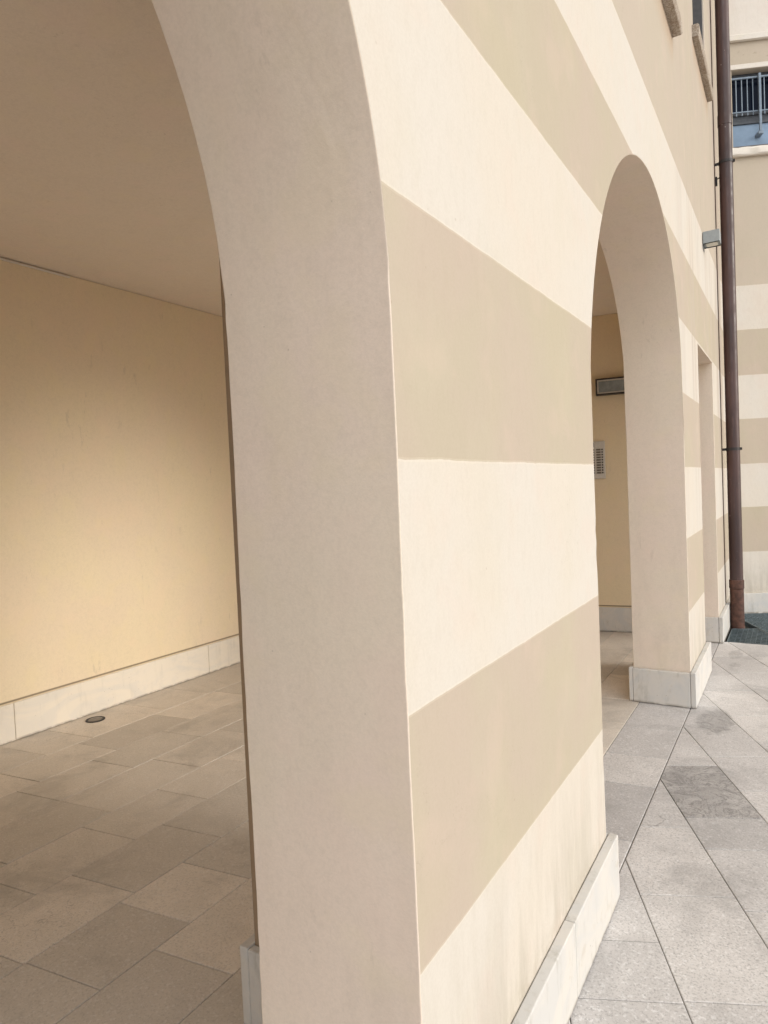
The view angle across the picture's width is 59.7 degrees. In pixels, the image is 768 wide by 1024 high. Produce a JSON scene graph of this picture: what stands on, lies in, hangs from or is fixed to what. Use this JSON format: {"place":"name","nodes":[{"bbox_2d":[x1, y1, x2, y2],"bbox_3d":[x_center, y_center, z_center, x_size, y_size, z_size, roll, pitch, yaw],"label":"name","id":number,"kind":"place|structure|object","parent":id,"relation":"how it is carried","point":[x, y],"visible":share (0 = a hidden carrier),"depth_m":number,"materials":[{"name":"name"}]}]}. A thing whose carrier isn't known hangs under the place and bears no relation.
{"place":"outdoors","nodes":[
{"label":"outdoors","id":0,"kind":"place"},
{"bbox_2d":[0,631,638,1023],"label":"portico paving","id":1,"kind":"structure","parent":0,"point":[144,799],"depth_m":2.76,"materials":[{"name":"stone"}]},
{"bbox_2d":[85,716,104,722],"bbox_3d":[-1.949,1.402,4.515,0.124,0.010,0.124,-1,2,32],"label":"floor drain","id":2,"kind":"object","parent":1,"relation":"on","point":[95,719],"visible":1,"depth_m":4.50,"materials":[{"name":"metal"}]},
{"bbox_2d":[0,0,730,1023],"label":"arcade building","id":3,"kind":"structure","parent":1,"relation":"on","point":[324,324],"depth_m":1.73,"materials":[{"name":"paint"}]},
{"bbox_2d":[593,441,605,478],"bbox_3d":[1.990,-0.495,6.425,0.260,0.358,0.026,-2,2,22],"label":"intercom panel","id":4,"kind":"object","parent":3,"relation":"attached to","point":[599,459],"visible":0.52,"depth_m":6.39,"materials":[{"name":"metal"}]},
{"bbox_2d":[595,376,624,395],"bbox_3d":[2.157,-1.185,6.295,0.310,0.156,0.069,-2,2,23],"label":"bulkhead light","id":5,"kind":"object","parent":3,"relation":"attached to","point":[614,386],"visible":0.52,"depth_m":6.28,"materials":[{"name":"plastic"}]},
{"bbox_2d":[662,0,681,37],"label":"window","id":6,"kind":"structure","parent":3,"relation":"in","point":[672,12],"depth_m":3.91,"materials":[{"name":"beige stone"}]},
{"bbox_2d":[692,0,712,101],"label":"window","id":7,"kind":"structure","parent":3,"relation":"in","point":[697,27],"depth_m":5.47,"materials":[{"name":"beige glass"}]},
{"bbox_2d":[702,229,720,251],"bbox_3d":[2.601,-2.151,5.304,0.121,0.130,0.126,-1,2,32],"label":"wall lamp","id":8,"kind":"object","parent":3,"relation":"attached to","point":[711,238],"visible":1,"depth_m":5.26,"materials":[{"name":"grey metal"}]},
{"bbox_2d":[715,0,744,628],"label":"downpipe","id":9,"kind":"object","parent":3,"relation":"attached to","point":[733,448],"visible":0.95,"depth_m":6.25,"materials":[{"name":"metal"}]},
{"bbox_2d":[6,626,767,1023],"bbox_3d":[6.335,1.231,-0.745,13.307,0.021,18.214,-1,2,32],"label":"courtyard paving","id":10,"kind":"structure","parent":0,"point":[714,948],"depth_m":2.56,"materials":[{"name":"grey stone"}]},
{"bbox_2d":[727,628,767,644],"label":"floor grate","id":11,"kind":"object","parent":10,"relation":"in","point":[753,636],"visible":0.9,"depth_m":6.02,"materials":[{"name":"metal"}]},
{"bbox_2d":[729,0,767,628],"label":"end building","id":12,"kind":"structure","parent":10,"relation":"on","point":[748,25],"depth_m":6.90,"materials":[{"name":"paint"}]},
{"bbox_2d":[731,72,767,157],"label":"balcony railing","id":13,"kind":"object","parent":12,"relation":"in","point":[745,128],"depth_m":6.91,"materials":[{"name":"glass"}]},
{"bbox_2d":[745,613,767,633],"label":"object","id":14,"kind":"object","parent":10,"relation":"in","point":[757,620],"visible":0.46,"depth_m":6.63,"materials":[{"name":"metal"}]}
]}

